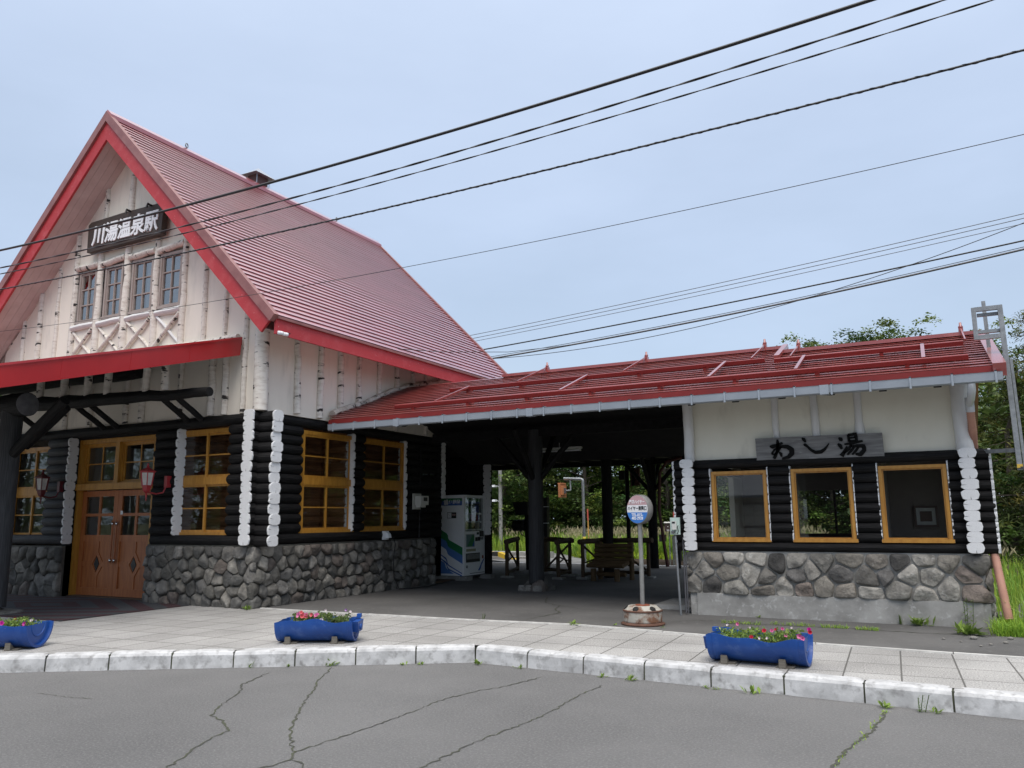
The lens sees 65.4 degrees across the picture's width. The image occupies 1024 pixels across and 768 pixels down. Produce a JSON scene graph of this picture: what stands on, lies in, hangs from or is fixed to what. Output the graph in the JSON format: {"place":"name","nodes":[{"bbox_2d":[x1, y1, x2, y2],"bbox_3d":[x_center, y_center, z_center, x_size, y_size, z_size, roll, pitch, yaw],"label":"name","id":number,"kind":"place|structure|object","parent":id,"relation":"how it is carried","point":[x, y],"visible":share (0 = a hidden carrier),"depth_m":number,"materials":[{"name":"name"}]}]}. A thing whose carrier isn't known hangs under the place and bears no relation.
{"place":"outdoors","nodes":[
{"label":"outdoors","id":0,"kind":"place"},
{"bbox_2d":[0,0,875,250],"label":"overhead wire","id":1,"kind":"object","parent":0,"point":[835,11],"visible":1,"depth_m":8.05,"materials":[{"name":"black"}]},
{"bbox_2d":[0,0,944,267],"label":"overhead wire","id":2,"kind":"object","parent":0,"point":[526,130],"visible":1,"depth_m":8.13,"materials":[{"name":"black"}]},
{"bbox_2d":[0,0,992,273],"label":"overhead wire","id":3,"kind":"object","parent":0,"point":[556,132],"visible":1,"depth_m":8.09,"materials":[{"name":"black"}]},
{"bbox_2d":[0,662,1023,767],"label":"road","id":4,"kind":"structure","parent":0,"point":[157,718],"depth_m":6.16,"materials":[{"name":"asphalt"}]},
{"bbox_2d":[166,673,266,767],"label":"road crack","id":5,"kind":"object","parent":4,"relation":"on","point":[227,728],"visible":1,"depth_m":6.20,"materials":[{"name":"asphalt"}]},
{"bbox_2d":[259,667,331,767],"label":"road crack","id":6,"kind":"object","parent":4,"relation":"on","point":[292,754],"visible":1,"depth_m":6.07,"materials":[{"name":"asphalt"}]},
{"bbox_2d":[420,685,600,767],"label":"road crack","id":7,"kind":"object","parent":4,"relation":"on","point":[504,729],"visible":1,"depth_m":5.95,"materials":[{"name":"asphalt"}]},
{"bbox_2d":[0,644,1023,719],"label":"kerb","id":8,"kind":"structure","parent":4,"relation":"on","point":[992,703],"depth_m":8.24,"materials":[{"name":"concrete"}]},
{"bbox_2d":[830,712,885,767],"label":"road crack","id":9,"kind":"object","parent":4,"relation":"on","point":[845,750],"visible":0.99,"depth_m":5.59,"materials":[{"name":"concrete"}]},
{"bbox_2d":[0,605,1023,691],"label":"pavement","id":10,"kind":"structure","parent":0,"point":[189,627],"depth_m":9.26,"materials":[{"name":"concrete"}]},
{"bbox_2d":[0,620,53,647],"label":"barrel planter","id":11,"kind":"object","parent":10,"relation":"on","point":[35,635],"visible":0.85,"depth_m":8.89,"materials":[{"name":"blue plastic"}]},
{"bbox_2d":[0,616,41,628],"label":"bedding flowers","id":12,"kind":"object","parent":11,"relation":"on","point":[11,622],"visible":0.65,"depth_m":9.07,"materials":[{"name":"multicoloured plant"}]},
{"bbox_2d":[0,594,188,620],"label":"concrete apron","id":13,"kind":"object","parent":10,"relation":"on","point":[62,608],"visible":0.75,"depth_m":13.19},
{"bbox_2d":[274,613,363,641],"bbox_3d":[-2.228,2.853,9.323,0.962,0.292,0.504,-1,-10,1],"label":"barrel planter","id":14,"kind":"object","parent":10,"relation":"on","point":[320,630],"visible":0.92,"depth_m":9.11,"materials":[{"name":"blue plastic"}]},
{"bbox_2d":[290,609,351,622],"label":"bedding flowers","id":15,"kind":"object","parent":14,"relation":"on","point":[301,615],"visible":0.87,"depth_m":9.24,"materials":[{"name":"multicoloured plant"}]},
{"bbox_2d":[260,608,1023,658],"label":"pavement edging","id":16,"kind":"object","parent":10,"relation":"on","point":[945,652],"visible":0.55,"depth_m":9.92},
{"bbox_2d":[703,626,812,666],"bbox_3d":[2.365,2.542,7.724,0.982,0.292,0.504,-6,-11,29],"label":"barrel planter","id":17,"kind":"object","parent":10,"relation":"on","point":[792,651],"visible":0.91,"depth_m":7.55,"materials":[{"name":"blue plastic"}]},
{"bbox_2d":[716,622,811,642],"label":"bedding flowers","id":18,"kind":"object","parent":17,"relation":"on","point":[781,635],"visible":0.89,"depth_m":7.66,"materials":[{"name":"multicoloured plant"}]},
{"bbox_2d":[0,49,1023,289],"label":"overhead wire","id":19,"kind":"object","parent":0,"point":[829,99],"visible":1,"depth_m":7.36,"materials":[{"name":"black"}]},
{"bbox_2d":[0,134,1023,331],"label":"overhead wire","id":20,"kind":"object","parent":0,"point":[568,234],"visible":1,"depth_m":8.50,"materials":[{"name":"black"}]},
{"bbox_2d":[0,0,1023,518],"label":"sky","id":21,"kind":"structure","parent":0,"point":[279,88],"materials":[{"name":"blue"}]},
{"bbox_2d":[492,553,586,563],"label":"crossing path","id":22,"kind":"structure","parent":0,"point":[575,560],"depth_m":27.64,"materials":[{"name":"concrete"}]},
{"bbox_2d":[572,550,672,562],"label":"trackside plants","id":23,"kind":"object","parent":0,"point":[589,557],"visible":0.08,"depth_m":27.64,"materials":[{"name":"green plant"}]},
{"bbox_2d":[266,562,1023,656],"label":"passage asphalt","id":24,"kind":"structure","parent":0,"point":[495,598],"depth_m":12.61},
{"bbox_2d":[0,110,507,614],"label":"station building","id":25,"kind":"structure","parent":24,"relation":"on","point":[224,410],"depth_m":15.13,"materials":[{"name":"stone"}]},
{"bbox_2d":[13,447,49,534],"bbox_3d":[-9.666,2.190,16.108,1.340,1.812,0.090,-5,-11,27],"label":"window","id":26,"kind":"structure","parent":25,"relation":"in","point":[22,492],"depth_m":16.17,"materials":[{"name":"brown wood"}]},
{"bbox_2d":[34,470,63,503],"bbox_3d":[-8.847,1.961,15.199,0.286,0.645,0.534,-5,-11,27],"label":"wall lantern","id":27,"kind":"object","parent":25,"relation":"attached to","point":[42,481],"depth_m":15.06,"materials":[{"name":"red"}]},
{"bbox_2d":[74,269,96,324],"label":"window","id":28,"kind":"structure","parent":25,"relation":"in","point":[80,306],"depth_m":16.10,"materials":[{"name":"beige paint"}]},
{"bbox_2d":[76,490,118,595],"bbox_3d":[-7.921,3.029,15.208,1.050,1.965,0.112,-5,-11,27],"label":"door","id":29,"kind":"structure","parent":25,"relation":"in","point":[95,558],"depth_m":15.21,"materials":[{"name":"orange wood"}]},
{"bbox_2d":[83,443,115,483],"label":"transom window","id":30,"kind":"structure","parent":25,"relation":"in","point":[88,448],"depth_m":15.60,"materials":[{"name":"brown wood"}]},
{"bbox_2d":[100,263,123,319],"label":"window","id":31,"kind":"structure","parent":25,"relation":"in","point":[107,284],"depth_m":15.73,"materials":[{"name":"beige paint"}]},
{"bbox_2d":[87,203,167,253],"bbox_3d":[-7.535,-3.039,15.495,2.200,0.661,0.241,-5,-11,27],"label":"station sign","id":32,"kind":"object","parent":25,"relation":"attached to","point":[155,223],"visible":0.93,"depth_m":15.44,"materials":[{"name":"brown"}]},
{"bbox_2d":[112,489,150,597],"bbox_3d":[-6.989,2.939,14.726,1.044,1.965,0.112,-5,-11,27],"label":"door","id":33,"kind":"structure","parent":25,"relation":"in","point":[129,554],"depth_m":14.78,"materials":[{"name":"orange wood"}]},
{"bbox_2d":[119,440,153,482],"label":"transom window","id":34,"kind":"structure","parent":25,"relation":"in","point":[125,444],"depth_m":15.12,"materials":[{"name":"brown wood"}]},
{"bbox_2d":[127,256,154,314],"bbox_3d":[-7.093,-1.886,15.312,0.655,1.082,0.090,-5,-11,27],"label":"window","id":35,"kind":"structure","parent":25,"relation":"in","point":[134,278],"depth_m":15.36,"materials":[{"name":"beige paint"}]},
{"bbox_2d":[139,463,171,500],"bbox_3d":[-6.223,1.697,13.833,0.286,0.645,0.554,-5,-11,27],"label":"wall lantern","id":36,"kind":"object","parent":25,"relation":"attached to","point":[147,473],"depth_m":13.68,"materials":[{"name":"red"}]},
{"bbox_2d":[156,249,182,309],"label":"window","id":37,"kind":"structure","parent":25,"relation":"in","point":[160,305],"depth_m":14.99,"materials":[{"name":"beige paint"}]},
{"bbox_2d":[179,427,230,534],"bbox_3d":[-5.315,1.707,13.871,1.510,1.847,0.090,-5,-11,27],"label":"window","id":38,"kind":"structure","parent":25,"relation":"in","point":[206,480],"depth_m":13.86,"materials":[{"name":"yellow wood"}]},
{"bbox_2d":[298,430,353,532],"bbox_3d":[-3.415,1.824,14.718,0.090,1.832,1.500,-5,-11,27],"label":"window","id":39,"kind":"structure","parent":25,"relation":"in","point":[325,481],"depth_m":14.65,"materials":[{"name":"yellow wood"}]},
{"bbox_2d":[360,438,405,531],"bbox_3d":[-2.624,2.067,16.203,0.090,1.832,1.500,-5,-11,27],"label":"window","id":40,"kind":"structure","parent":25,"relation":"in","point":[372,484],"depth_m":16.29,"materials":[{"name":"brown wood"}]},
{"bbox_2d":[412,493,428,537],"bbox_3d":[-1.937,2.799,16.956,0.185,0.930,0.384,-5,-11,27],"label":"electric meter","id":41,"kind":"object","parent":25,"relation":"attached to","point":[419,501],"visible":1,"depth_m":16.93,"materials":[{"name":"grey"}]},
{"bbox_2d":[418,446,440,485],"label":"window","id":42,"kind":"structure","parent":25,"relation":"in","point":[422,448],"depth_m":17.59,"materials":[{"name":"black wood"}]},
{"bbox_2d":[289,333,626,351],"bbox_3d":[-0.281,-1.144,18.634,0.588,2.547,13.341,-7,-11,32],"label":"service wire","id":43,"kind":"object","parent":25,"relation":"attached to","point":[510,351],"visible":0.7,"depth_m":20.03,"materials":[{"name":"black"}]},
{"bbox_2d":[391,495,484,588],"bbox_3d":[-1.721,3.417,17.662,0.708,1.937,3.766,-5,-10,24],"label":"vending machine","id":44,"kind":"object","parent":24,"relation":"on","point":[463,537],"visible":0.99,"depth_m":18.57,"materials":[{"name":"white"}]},
{"bbox_2d":[436,575,472,580],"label":"concrete block","id":45,"kind":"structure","parent":24,"relation":"on","point":[462,578],"depth_m":18.26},
{"bbox_2d":[501,536,523,577],"bbox_3d":[0.019,4.304,19.941,0.312,0.921,2.134,-2,-10,8],"label":"log railing","id":46,"kind":"object","parent":24,"relation":"on","point":[508,541],"visible":1,"depth_m":19.49,"materials":[{"name":"wood"}]},
{"bbox_2d":[508,502,528,569],"bbox_3d":[0.260,4.197,22.068,0.680,1.831,0.600,-5,-11,27],"label":"wooden post","id":47,"kind":"object","parent":24,"relation":"on","point":[520,508],"visible":0.86,"depth_m":21.98,"materials":[{"name":"black wood"}]},
{"bbox_2d":[543,497,549,571],"bbox_3d":[0.886,3.907,20.655,0.170,1.920,0.170,-5,-11,27],"label":"wooden post","id":48,"kind":"object","parent":24,"relation":"on","point":[546,518],"visible":0.62,"depth_m":20.67,"materials":[{"name":"black wood"}]},
{"bbox_2d":[544,537,576,579],"bbox_3d":[1.197,4.199,19.392,0.782,0.924,2.176,1,-10,-7],"label":"log railing","id":49,"kind":"object","parent":24,"relation":"on","point":[557,541],"visible":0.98,"depth_m":19.39,"materials":[{"name":"wood"}]},
{"bbox_2d":[586,542,633,581],"bbox_3d":[2.222,3.990,17.957,0.913,0.844,0.730,-5,-11,27],"label":"wooden bench","id":50,"kind":"object","parent":24,"relation":"on","point":[622,554],"visible":1,"depth_m":17.98,"materials":[{"name":"brown wood"}]},
{"bbox_2d":[577,538,655,579],"bbox_3d":[2.443,4.043,18.516,1.560,0.920,1.284,-5,-11,27],"label":"log railing","id":51,"kind":"object","parent":24,"relation":"on","point":[647,541],"visible":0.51,"depth_m":18.47,"materials":[{"name":"wood"}]},
{"bbox_2d":[619,465,639,565],"bbox_3d":[3.451,3.731,23.153,0.656,3.050,0.183,-8,-12,37],"label":"wooden post","id":52,"kind":"object","parent":24,"relation":"on","point":[624,475],"visible":0.55,"depth_m":23.24,"materials":[{"name":"black wood"}]},
{"bbox_2d":[621,495,664,626],"bbox_3d":[1.728,2.340,10.693,0.578,1.696,0.578,-5,-11,27],"label":"taxi stop sign","id":53,"kind":"object","parent":24,"relation":"on","point":[640,513],"visible":1,"depth_m":10.61,"materials":[{"name":"metal"}]},
{"bbox_2d":[328,322,1012,627],"bbox_3d":[-1.538,2.522,19.642,22.880,4.399,11.877,-5,-11,27],"label":"foot bath annex","id":54,"kind":"object","parent":24,"relation":"on","point":[700,423],"visible":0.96,"depth_m":11.46,"materials":[{"name":"stone"}]},
{"bbox_2d":[670,517,688,614],"bbox_3d":[2.434,2.649,11.629,0.150,1.386,0.218,-9,-13,42],"label":"control box","id":55,"kind":"object","parent":54,"relation":"attached to","point":[675,530],"visible":1,"depth_m":11.63,"materials":[{"name":"metal"}]},
{"bbox_2d":[711,470,771,541],"bbox_3d":[3.301,1.767,11.537,0.830,1.012,0.090,-5,-11,27],"label":"window","id":56,"kind":"structure","parent":54,"relation":"in","point":[753,472],"depth_m":11.53,"materials":[{"name":"brown wood"}]},
{"bbox_2d":[755,432,884,459],"bbox_3d":[4.263,0.874,11.126,1.676,0.336,0.065,-5,-11,27],"label":"foot bath sign","id":57,"kind":"object","parent":54,"relation":"attached to","point":[854,444],"visible":1,"depth_m":11.09,"materials":[{"name":"black"}]},
{"bbox_2d":[790,467,858,542],"bbox_3d":[4.299,1.671,11.021,0.835,1.012,0.090,-5,-11,27],"label":"window","id":58,"kind":"structure","parent":54,"relation":"in","point":[854,539],"depth_m":11.00,"materials":[{"name":"brown wood"}]},
{"bbox_2d":[800,490,851,535],"bbox_3d":[5.588,2.298,14.191,0.920,0.810,0.070,-5,-11,27],"label":"back window frame","id":59,"kind":"structure","parent":54,"relation":"in","point":[834,497],"depth_m":14.11,"materials":[{"name":"black wood"}]},
{"bbox_2d":[878,464,954,542],"bbox_3d":[5.302,1.575,10.503,0.850,1.012,0.090,-5,-11,27],"label":"window","id":60,"kind":"structure","parent":54,"relation":"in","point":[886,539],"depth_m":10.47,"materials":[{"name":"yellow wood"}]},
{"bbox_2d":[913,506,938,526],"bbox_3d":[6.959,2.224,13.404,0.360,0.350,0.050,-5,-11,27],"label":"framed picture","id":61,"kind":"object","parent":54,"relation":"attached to","point":[925,516],"visible":1,"depth_m":13.39,"materials":[{"name":"grey"}]},
{"bbox_2d":[971,301,1023,469],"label":"galvanised frame","id":62,"kind":"object","parent":54,"relation":"attached to","point":[987,337],"visible":0.92,"depth_m":9.93,"materials":[{"name":"metal"}]},
{"bbox_2d":[953,620,987,634],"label":"weed","id":63,"kind":"object","parent":24,"relation":"on","point":[963,628],"visible":1,"depth_m":9.37,"materials":[{"name":"green plant"}]},
{"bbox_2d":[470,213,1023,335],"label":"overhead wire","id":64,"kind":"object","parent":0,"point":[766,272],"visible":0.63,"depth_m":23.86,"materials":[{"name":"grey"}]},
{"bbox_2d":[473,218,1023,338],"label":"overhead wire","id":65,"kind":"object","parent":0,"point":[761,277],"visible":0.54,"depth_m":24.10,"materials":[{"name":"grey"}]},
{"bbox_2d":[477,223,1023,340],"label":"overhead wire","id":66,"kind":"object","parent":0,"point":[760,282],"visible":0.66,"depth_m":24.32,"materials":[{"name":"grey"}]},
{"bbox_2d":[484,240,1023,349],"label":"overhead wire","id":67,"kind":"object","parent":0,"point":[766,294],"visible":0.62,"depth_m":22.78,"materials":[{"name":"black"}]},
{"bbox_2d":[491,247,1022,356],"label":"overhead wire","id":68,"kind":"object","parent":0,"point":[772,303],"visible":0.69,"depth_m":22.37,"materials":[{"name":"black"}]},
{"bbox_2d":[493,223,1022,358],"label":"overhead wire","id":69,"kind":"object","parent":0,"point":[773,307],"visible":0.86,"depth_m":21.93,"materials":[{"name":"black"}]},
{"bbox_2d":[493,248,1023,357],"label":"overhead wire","id":70,"kind":"object","parent":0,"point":[958,264],"visible":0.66,"depth_m":22.20,"materials":[{"name":"grey"}]},
{"label":"ground","id":71,"kind":"structure","parent":0,"visible":0},
{"bbox_2d":[492,470,502,550],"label":"lighting column","id":72,"kind":"structure","parent":71,"relation":"on","point":[499,486],"depth_m":35.24,"materials":[{"name":"metal"}]},
{"bbox_2d":[492,487,527,536],"bbox_3d":[-0.266,6.410,37.092,3.856,3.250,3.833,-2,-10,8],"label":"shrub","id":73,"kind":"object","parent":71,"relation":"on","point":[508,503],"visible":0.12,"depth_m":36.45,"materials":[{"name":"green plant"}]},
{"bbox_2d":[492,551,553,561],"bbox_3d":[-0.808,6.458,29.593,4.400,0.560,1.800,-5,-11,27],"label":"striped barrier","id":74,"kind":"object","parent":71,"relation":"on","point":[501,554],"visible":0.23,"depth_m":28.97,"materials":[{"name":"yellow"}]},
{"bbox_2d":[492,469,562,537],"bbox_3d":[0.067,3.997,37.126,5.075,7.831,5.452,1,-10,-9],"label":"broadleaf tree","id":75,"kind":"object","parent":71,"relation":"on","point":[505,474],"visible":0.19,"depth_m":35.84,"materials":[{"name":"green plant"}]},
{"bbox_2d":[492,466,618,533],"bbox_3d":[2.248,4.975,40.318,8.730,7.357,8.678,-7,-12,34],"label":"broadleaf tree","id":76,"kind":"object","parent":71,"relation":"on","point":[590,472],"visible":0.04,"depth_m":38.25,"materials":[{"name":"green plant"}]},
{"bbox_2d":[549,500,577,535],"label":"shrub","id":77,"kind":"object","parent":71,"relation":"on","point":[555,511],"visible":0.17,"depth_m":35.54,"materials":[{"name":"green plant"}]},
{"bbox_2d":[558,477,585,561],"bbox_3d":[1.972,4.535,26.317,0.810,2.938,0.491,-5,-11,27],"label":"platform mirror","id":78,"kind":"object","parent":71,"relation":"on","point":[562,490],"visible":0.94,"depth_m":26.45,"materials":[{"name":"metal"}]},
{"bbox_2d":[521,466,629,532],"bbox_3d":[3.247,3.924,35.690,5.666,7.452,5.513,-1,-10,3],"label":"broadleaf tree","id":79,"kind":"object","parent":71,"relation":"on","point":[572,496],"visible":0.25,"depth_m":35.10,"materials":[{"name":"green plant"}]},
{"bbox_2d":[544,467,615,526],"bbox_3d":[2.969,4.773,38.459,5.471,6.704,5.394,-2,-10,8],"label":"broadleaf tree","id":80,"kind":"object","parent":71,"relation":"on","point":[568,482],"visible":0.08,"depth_m":37.78,"materials":[{"name":"green plant"}]},
{"bbox_2d":[518,466,643,535],"bbox_3d":[4.511,5.036,38.688,7.797,6.610,7.844,-4,-10,20],"label":"shrub","id":81,"kind":"object","parent":71,"relation":"on","point":[588,470],"visible":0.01,"depth_m":37.31,"materials":[{"name":"green plant"}]},
{"bbox_2d":[543,484,623,536],"bbox_3d":[3.068,6.212,36.196,3.901,3.287,3.878,2,-10,-13],"label":"shrub","id":82,"kind":"object","parent":71,"relation":"on","point":[561,523],"visible":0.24,"depth_m":35.65,"materials":[{"name":"green plant"}]},
{"bbox_2d":[569,494,637,531],"bbox_3d":[4.227,6.259,35.275,3.371,2.841,3.351,0,-10,-5],"label":"shrub","id":83,"kind":"object","parent":71,"relation":"on","point":[590,503],"visible":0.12,"depth_m":34.89,"materials":[{"name":"green plant"}]},
{"bbox_2d":[585,503,648,534],"bbox_3d":[4.506,6.276,34.209,2.877,2.424,2.860,0,-10,-2],"label":"shrub","id":84,"kind":"object","parent":71,"relation":"on","point":[599,515],"visible":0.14,"depth_m":33.93,"materials":[{"name":"green plant"}]},
{"bbox_2d":[585,487,667,533],"bbox_3d":[4.936,5.831,33.502,3.680,3.102,3.659,-7,-12,34],"label":"shrub","id":85,"kind":"object","parent":71,"relation":"on","point":[619,520],"visible":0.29,"depth_m":33.43,"materials":[{"name":"green plant"}]},
{"bbox_2d":[593,464,673,527],"bbox_3d":[6.307,3.932,34.295,5.571,6.924,5.650,-7,-12,36],"label":"broadleaf tree","id":86,"kind":"object","parent":71,"relation":"on","point":[632,489],"visible":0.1,"depth_m":34.04,"materials":[{"name":"green plant"}]},
{"bbox_2d":[492,524,828,557],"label":"tall grass","id":87,"kind":"structure","parent":71,"relation":"on","point":[497,545],"depth_m":29.87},
{"bbox_2d":[659,522,675,565],"bbox_3d":[4.903,5.081,25.185,0.478,1.435,0.278,-5,-11,27],"label":"relay cabinet","id":88,"kind":"object","parent":71,"relation":"on","point":[667,526],"visible":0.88,"depth_m":25.14,"materials":[{"name":"grey"}]},
{"bbox_2d":[716,476,729,533],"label":"broadleaf tree","id":89,"kind":"object","parent":71,"relation":"on","point":[720,479],"visible":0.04,"depth_m":31.32,"materials":[{"name":"green plant"}]},
{"bbox_2d":[717,484,730,532],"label":"shrub","id":90,"kind":"object","parent":71,"relation":"on","point":[723,499],"visible":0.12,"depth_m":31.43,"materials":[{"name":"green plant"}]},
{"bbox_2d":[798,490,849,528],"bbox_3d":[11.469,5.596,31.754,3.387,2.854,3.367,3,-10,-20],"label":"shrub","id":91,"kind":"object","parent":71,"relation":"on","point":[815,501],"visible":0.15,"depth_m":31.18,"materials":[{"name":"green plant"}]},
{"bbox_2d":[798,490,850,532],"bbox_3d":[12.349,3.497,30.921,4.980,6.549,4.845,-10,-13,44],"label":"broadleaf tree","id":92,"kind":"object","parent":71,"relation":"on","point":[829,517],"visible":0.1,"depth_m":30.61,"materials":[{"name":"green plant"}]},
{"bbox_2d":[799,496,849,532],"bbox_3d":[12.178,5.663,31.184,2.947,2.498,2.964,-6,-11,30],"label":"shrub","id":93,"kind":"object","parent":71,"relation":"on","point":[817,509],"visible":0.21,"depth_m":30.62,"materials":[{"name":"green plant"}]},
{"bbox_2d":[820,508,851,532],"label":"shrub","id":94,"kind":"object","parent":71,"relation":"on","point":[843,514],"visible":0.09,"depth_m":30.28,"materials":[{"name":"green plant"}]},
{"bbox_2d":[776,317,911,347],"bbox_3d":[13.950,2.185,31.619,6.372,9.322,6.246,1,-10,-7],"label":"broadleaf tree","id":95,"kind":"object","parent":71,"relation":"on","point":[813,343],"visible":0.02,"depth_m":30.86,"materials":[{"name":"green plant"}]},
{"bbox_2d":[841,312,941,342],"bbox_3d":[14.780,2.195,31.120,6.236,9.124,6.114,-9,-13,41],"label":"broadleaf tree","id":96,"kind":"object","parent":71,"relation":"on","point":[892,330],"visible":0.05,"depth_m":29.77,"materials":[{"name":"green plant"}]},
{"bbox_2d":[848,392,1022,548],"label":"shrub","id":97,"kind":"object","parent":71,"relation":"on","point":[984,429],"visible":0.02,"depth_m":22.59,"materials":[{"name":"green plant"}]},
{"bbox_2d":[970,316,1023,433],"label":"broadleaf tree","id":98,"kind":"object","parent":71,"relation":"on","point":[1000,348],"visible":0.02,"depth_m":28.49,"materials":[{"name":"green plant"}]},
{"bbox_2d":[978,375,1023,546],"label":"shrub","id":99,"kind":"object","parent":71,"relation":"on","point":[990,409],"visible":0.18,"depth_m":20.39,"materials":[{"name":"green plant"}]},
{"bbox_2d":[978,366,1023,554],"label":"shrub","id":100,"kind":"object","parent":71,"relation":"on","point":[986,396],"visible":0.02,"depth_m":22.18,"materials":[{"name":"green plant"}]},
{"bbox_2d":[978,361,1023,506],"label":"shrub","id":101,"kind":"object","parent":71,"relation":"on","point":[986,390],"visible":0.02,"depth_m":23.84,"materials":[{"name":"green plant"}]},
{"bbox_2d":[992,455,1023,556],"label":"shrub","id":102,"kind":"object","parent":71,"relation":"on","point":[1012,533],"visible":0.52,"depth_m":18.27,"materials":[{"name":"green plant"}]},
{"label":"verge","id":103,"kind":"structure","parent":0,"visible":0},
{"bbox_2d":[978,357,1023,560],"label":"yew tree","id":104,"kind":"object","parent":103,"relation":"on","point":[1006,433],"visible":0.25,"depth_m":19.17,"materials":[{"name":"green plant"}]},
{"bbox_2d":[983,614,1023,636],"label":"roadside grass","id":105,"kind":"structure","parent":103,"relation":"on","point":[1005,629],"depth_m":9.29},
{"bbox_2d":[985,395,1023,529],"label":"broadleaf tree","id":106,"kind":"object","parent":103,"relation":"on","point":[1004,439],"visible":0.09,"depth_m":21.16,"materials":[{"name":"green plant"}]},
{"bbox_2d":[989,540,1023,594],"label":"field grass","id":107,"kind":"structure","parent":103,"relation":"on","point":[1008,568],"depth_m":15.29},
{"bbox_2d":[993,571,1023,625],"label":"roadside grass","id":108,"kind":"structure","parent":103,"relation":"on","point":[1017,596],"depth_m":11.08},
{"bbox_2d":[994,309,1023,567],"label":"yew tree","id":109,"kind":"object","parent":103,"relation":"on","point":[1020,471],"visible":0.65,"depth_m":16.64,"materials":[{"name":"green plant"}]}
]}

